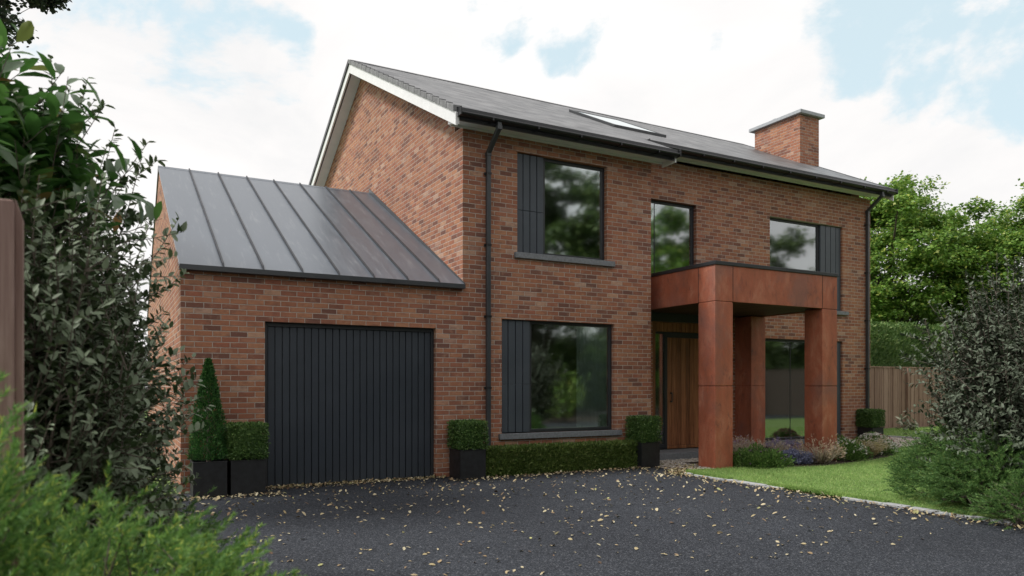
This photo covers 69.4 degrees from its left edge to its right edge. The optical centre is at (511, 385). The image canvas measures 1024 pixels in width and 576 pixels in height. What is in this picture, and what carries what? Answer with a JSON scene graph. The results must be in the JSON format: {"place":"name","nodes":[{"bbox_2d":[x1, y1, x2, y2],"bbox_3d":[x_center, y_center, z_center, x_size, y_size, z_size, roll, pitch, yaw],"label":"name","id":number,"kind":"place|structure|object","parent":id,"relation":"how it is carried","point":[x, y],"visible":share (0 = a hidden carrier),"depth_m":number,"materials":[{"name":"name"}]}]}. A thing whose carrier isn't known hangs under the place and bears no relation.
{"place":"outdoors","nodes":[
{"label":"outdoors","id":0,"kind":"place"},
{"bbox_2d":[140,411,682,494],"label":"ground","id":1,"kind":"structure","parent":0,"point":[267,486],"depth_m":11.31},
{"bbox_2d":[147,59,897,493],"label":"house","id":2,"kind":"structure","parent":1,"relation":"on","point":[403,275],"depth_m":12.96,"materials":[{"name":"brick"}]},
{"bbox_2d":[265,322,433,485],"bbox_3d":[-2.375,0.266,11.031,2.566,2.328,0.090,0,0,-29],"label":"garage door","id":3,"kind":"structure","parent":2,"relation":"in","point":[343,402],"depth_m":10.97,"materials":[{"name":"paint"}]},
{"bbox_2d":[498,319,621,439],"bbox_3d":[0.819,-0.163,12.724,2.460,2.075,0.281,0,0,-29],"label":"window","id":4,"kind":"structure","parent":2,"relation":"in","point":[593,341],"depth_m":12.78,"materials":[{"name":"glass"}]},
{"bbox_2d":[514,153,614,266],"bbox_3d":[0.898,-2.997,12.726,2.020,1.763,0.210,0,0,-29],"label":"window","id":5,"kind":"structure","parent":2,"relation":"in","point":[530,169],"depth_m":12.45,"materials":[{"name":"metal"}]},
{"bbox_2d":[651,200,693,272],"bbox_3d":[3.208,-2.703,15.087,1.251,2.061,0.070,0,0,-29],"label":"window","id":6,"kind":"structure","parent":2,"relation":"in","point":[672,224],"depth_m":15.12,"materials":[{"name":"glass"}]},
{"bbox_2d":[667,337,699,448],"bbox_3d":[3.632,0.145,15.311,1.082,2.266,0.112,0,0,-29],"label":"front door","id":7,"kind":"structure","parent":2,"relation":"in","point":[683,386],"depth_m":15.25,"materials":[{"name":"brown wood"}]},
{"bbox_2d":[765,339,846,445],"bbox_3d":[6.660,0.131,16.886,2.720,2.358,0.210,0,0,-29],"label":"window","id":8,"kind":"structure","parent":2,"relation":"in","point":[785,386],"depth_m":16.72,"materials":[{"name":"glass"}]},
{"bbox_2d":[770,218,848,315],"bbox_3d":[6.761,-2.707,16.941,2.630,2.073,0.210,0,0,-29],"label":"window","id":9,"kind":"structure","parent":2,"relation":"in","point":[793,244],"depth_m":17.03,"materials":[{"name":"glass"}]},
{"bbox_2d":[870,366,967,427],"bbox_3d":[17.306,0.393,27.162,23.764,2.075,0.140,0,0,-29],"label":"wooden fence","id":10,"kind":"object","parent":1,"relation":"on","point":[892,394],"visible":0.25,"depth_m":24.89,"materials":[{"name":"brown wood"}]},
{"bbox_2d":[870,318,1006,367],"bbox_3d":[19.144,-0.513,29.870,25.967,3.886,2.090,0,0,-29],"label":"tall hedge","id":11,"kind":"object","parent":1,"relation":"on","point":[885,351],"visible":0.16,"depth_m":26.42,"materials":[{"name":"green plant"}]},
{"bbox_2d":[859,170,1023,353],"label":"broadleaf tree","id":12,"kind":"object","parent":1,"relation":"on","point":[907,222],"visible":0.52,"depth_m":29.35,"materials":[{"name":"green plant"}]},
{"bbox_2d":[912,178,1023,325],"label":"broadleaf tree","id":13,"kind":"object","parent":1,"relation":"on","point":[1016,225],"visible":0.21,"depth_m":30.70,"materials":[{"name":"green plant"}]},
{"bbox_2d":[0,0,1023,386],"label":"sky","id":14,"kind":"structure","parent":0,"point":[244,88],"materials":[{"name":"white"}]},
{"bbox_2d":[154,467,1023,575],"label":"driveway","id":15,"kind":"structure","parent":0,"point":[952,547],"depth_m":7.27,"materials":[{"name":"grey asphalt"}]},
{"bbox_2d":[185,357,229,497],"bbox_3d":[-3.984,0.525,9.682,0.557,1.810,0.556,0,0,-29],"label":"potted conifer","id":16,"kind":"object","parent":15,"relation":"on","point":[209,469],"visible":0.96,"depth_m":9.55,"materials":[{"name":"plant"}]},
{"bbox_2d":[223,421,270,495],"bbox_3d":[-3.562,0.947,9.906,0.573,0.965,0.577,0,0,-29],"label":"potted shrub","id":17,"kind":"object","parent":15,"relation":"on","point":[247,455],"visible":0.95,"depth_m":9.73,"materials":[{"name":"green plant"}]},
{"bbox_2d":[446,419,489,479],"bbox_3d":[-0.686,0.968,11.480,0.569,0.924,0.565,0,0,-29],"label":"potted shrub","id":18,"kind":"object","parent":15,"relation":"on","point":[466,461],"visible":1,"depth_m":11.32,"materials":[{"name":"green plant"}]},
{"bbox_2d":[485,439,637,476],"bbox_3d":[0.801,1.210,12.382,3.109,0.588,0.506,0,0,-29],"label":"hedge","id":19,"kind":"object","parent":15,"relation":"on","point":[527,459],"visible":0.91,"depth_m":12.22,"materials":[{"name":"green plant"}]},
{"bbox_2d":[164,462,1023,533],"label":"leaf litter","id":20,"kind":"object","parent":15,"relation":"on","point":[678,470],"visible":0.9,"depth_m":10.05,"materials":[{"name":"plant"}]},
{"bbox_2d":[624,414,662,467],"bbox_3d":[2.336,0.966,13.105,0.537,0.927,0.544,0,0,-29],"label":"potted shrub","id":21,"kind":"object","parent":15,"relation":"on","point":[643,429],"visible":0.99,"depth_m":12.95,"materials":[{"name":"green plant"}]},
{"bbox_2d":[684,473,1023,525],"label":"kerb","id":22,"kind":"structure","parent":15,"relation":"on","point":[883,503],"depth_m":8.80,"materials":[{"name":"stone"}]},
{"bbox_2d":[969,466,1023,529],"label":"spreading juniper","id":23,"kind":"object","parent":15,"relation":"on","point":[1007,498],"visible":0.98,"depth_m":7.45,"materials":[{"name":"green plant"}]},
{"bbox_2d":[733,433,754,454],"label":"feather grass","id":24,"kind":"object","parent":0,"point":[744,443],"depth_m":13.80,"materials":[{"name":"plant"}]},
{"bbox_2d":[748,437,795,451],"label":"feather grass","id":25,"kind":"object","parent":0,"point":[776,445],"depth_m":13.87,"materials":[{"name":"plant"}]},
{"bbox_2d":[687,448,893,467],"bbox_3d":[5.952,1.408,14.798,6.200,0.001,2.810,0,0,-29],"label":"flower bed","id":26,"kind":"object","parent":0,"point":[877,456],"visible":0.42,"depth_m":13.61,"materials":[{"name":"soil"}]},
{"bbox_2d":[733,442,795,468],"bbox_3d":[4.318,1.196,12.997,1.111,0.441,1.206,0,0,-29],"label":"shrub","id":27,"kind":"object","parent":26,"relation":"on","point":[761,456],"visible":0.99,"depth_m":12.74,"materials":[{"name":"green plant"}]},
{"bbox_2d":[762,436,801,450],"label":"lavender","id":28,"kind":"object","parent":26,"relation":"on","point":[777,439],"visible":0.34,"depth_m":14.26,"materials":[{"name":"purple plant"}]},
{"bbox_2d":[779,448,817,464],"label":"lavender","id":29,"kind":"object","parent":26,"relation":"on","point":[798,456],"visible":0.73,"depth_m":13.36,"materials":[{"name":"purple plant"}]},
{"bbox_2d":[834,434,873,460],"bbox_3d":[6.334,1.166,14.195,0.953,0.497,1.051,0,0,-29],"label":"daisy","id":30,"kind":"object","parent":26,"relation":"on","point":[857,451],"visible":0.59,"depth_m":13.93,"materials":[{"name":"plant"}]},
{"bbox_2d":[857,431,900,454],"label":"daisy","id":31,"kind":"object","parent":26,"relation":"on","point":[867,437],"visible":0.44,"depth_m":15.12,"materials":[{"name":"white plant"}]},
{"bbox_2d":[793,431,845,463],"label":"fountain grass","id":32,"kind":"object","parent":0,"point":[826,457],"depth_m":13.31,"materials":[{"name":"plant"}]},
{"bbox_2d":[698,427,1017,520],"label":"lawn","id":33,"kind":"structure","parent":0,"point":[818,494],"depth_m":10.96,"materials":[{"name":"green plant"}]},
{"bbox_2d":[684,469,976,515],"bbox_3d":[3.892,1.376,10.060,0.340,0.072,4.706,0,0,-27],"label":"grass fringe","id":34,"kind":"object","parent":33,"relation":"on","point":[829,492],"depth_m":9.69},
{"bbox_2d":[885,435,920,438],"bbox_3d":[10.123,1.415,20.973,0.110,0.090,4.170,0,0,-29],"label":"path edging","id":35,"kind":"object","parent":33,"relation":"on","point":[902,436],"visible":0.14,"depth_m":20.07,"materials":[{"name":"stone"}]},
{"bbox_2d":[895,413,919,429],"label":"pale leaved plant","id":36,"kind":"object","parent":33,"relation":"on","point":[909,425],"visible":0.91,"depth_m":23.38,"materials":[{"name":"green plant"}]},
{"bbox_2d":[879,415,999,507],"bbox_3d":[5.394,0.896,8.961,1.610,1.092,1.669,0,0,-29],"label":"spreading juniper","id":37,"kind":"object","parent":33,"relation":"on","point":[910,460],"visible":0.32,"depth_m":8.96,"materials":[{"name":"green plant"}]},
{"bbox_2d":[894,252,1023,512],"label":"grey leaved shrub","id":38,"kind":"object","parent":33,"relation":"on","point":[990,362],"visible":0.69,"depth_m":8.35,"materials":[{"name":"green plant"}]},
{"bbox_2d":[910,419,1023,514],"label":"spreading juniper","id":39,"kind":"object","parent":33,"relation":"on","point":[980,476],"visible":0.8,"depth_m":8.03,"materials":[{"name":"green plant"}]},
{"bbox_2d":[842,433,893,456],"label":"golden grass","id":40,"kind":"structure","parent":0,"point":[875,449],"depth_m":14.60,"materials":[{"name":"beige plant"}]},
{"label":"gravel path","id":41,"kind":"structure","parent":0,"visible":0},
{"bbox_2d":[660,437,917,469],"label":"gravel","id":42,"kind":"structure","parent":41,"relation":"on","point":[685,460],"depth_m":13.79,"materials":[{"name":"grey gravel"}]},
{"bbox_2d":[855,408,885,439],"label":"potted shrub","id":43,"kind":"object","parent":41,"relation":"on","point":[870,419],"visible":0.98,"depth_m":17.42,"materials":[{"name":"green plant"}]},
{"label":"soil bed","id":44,"kind":"structure","parent":0,"visible":0},
{"bbox_2d":[0,199,23,575],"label":"wooden post","id":45,"kind":"object","parent":44,"relation":"on","point":[11,291],"visible":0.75,"depth_m":2.50,"materials":[{"name":"brown wood"}]},
{"bbox_2d":[0,0,71,57],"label":"broadleaf tree","id":46,"kind":"object","parent":44,"relation":"on","point":[41,5],"visible":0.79,"depth_m":9.02,"materials":[{"name":"green plant"}]},
{"bbox_2d":[0,369,106,575],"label":"juniper","id":47,"kind":"object","parent":44,"relation":"on","point":[19,512],"visible":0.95,"depth_m":2.05,"materials":[{"name":"green plant"}]},
{"bbox_2d":[0,19,169,326],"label":"laurel","id":48,"kind":"object","parent":44,"relation":"on","point":[35,136],"visible":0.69,"depth_m":3.98,"materials":[{"name":"green plant"}]},
{"bbox_2d":[0,160,203,575],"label":"grey leaved shrub","id":49,"kind":"object","parent":44,"relation":"on","point":[69,391],"visible":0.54,"depth_m":3.49,"materials":[{"name":"green plant"}]},
{"bbox_2d":[5,54,204,559],"bbox_3d":[-2.917,-0.112,4.295,2.092,3.588,1.989,0,0,-29],"label":"grey leaved shrub","id":50,"kind":"object","parent":44,"relation":"on","point":[134,217],"visible":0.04,"depth_m":4.51,"materials":[{"name":"green plant"}]},
{"bbox_2d":[85,195,214,574],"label":"grey leaved shrub","id":51,"kind":"object","parent":44,"relation":"on","point":[176,416],"visible":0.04,"depth_m":5.04,"materials":[{"name":"green plant"}]},
{"bbox_2d":[0,459,306,575],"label":"spreading juniper","id":52,"kind":"object","parent":44,"relation":"on","point":[171,540],"visible":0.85,"depth_m":2.40,"materials":[{"name":"green plant"}]},
{"bbox_2d":[68,474,271,575],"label":"spreading juniper","id":53,"kind":"object","parent":44,"relation":"on","point":[206,526],"visible":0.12,"depth_m":3.94,"materials":[{"name":"green plant"}]},
{"bbox_2d":[74,532,298,575],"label":"spreading juniper","id":54,"kind":"object","parent":44,"relation":"on","point":[176,564],"visible":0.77,"depth_m":2.46,"materials":[{"name":"green plant"}]}
]}

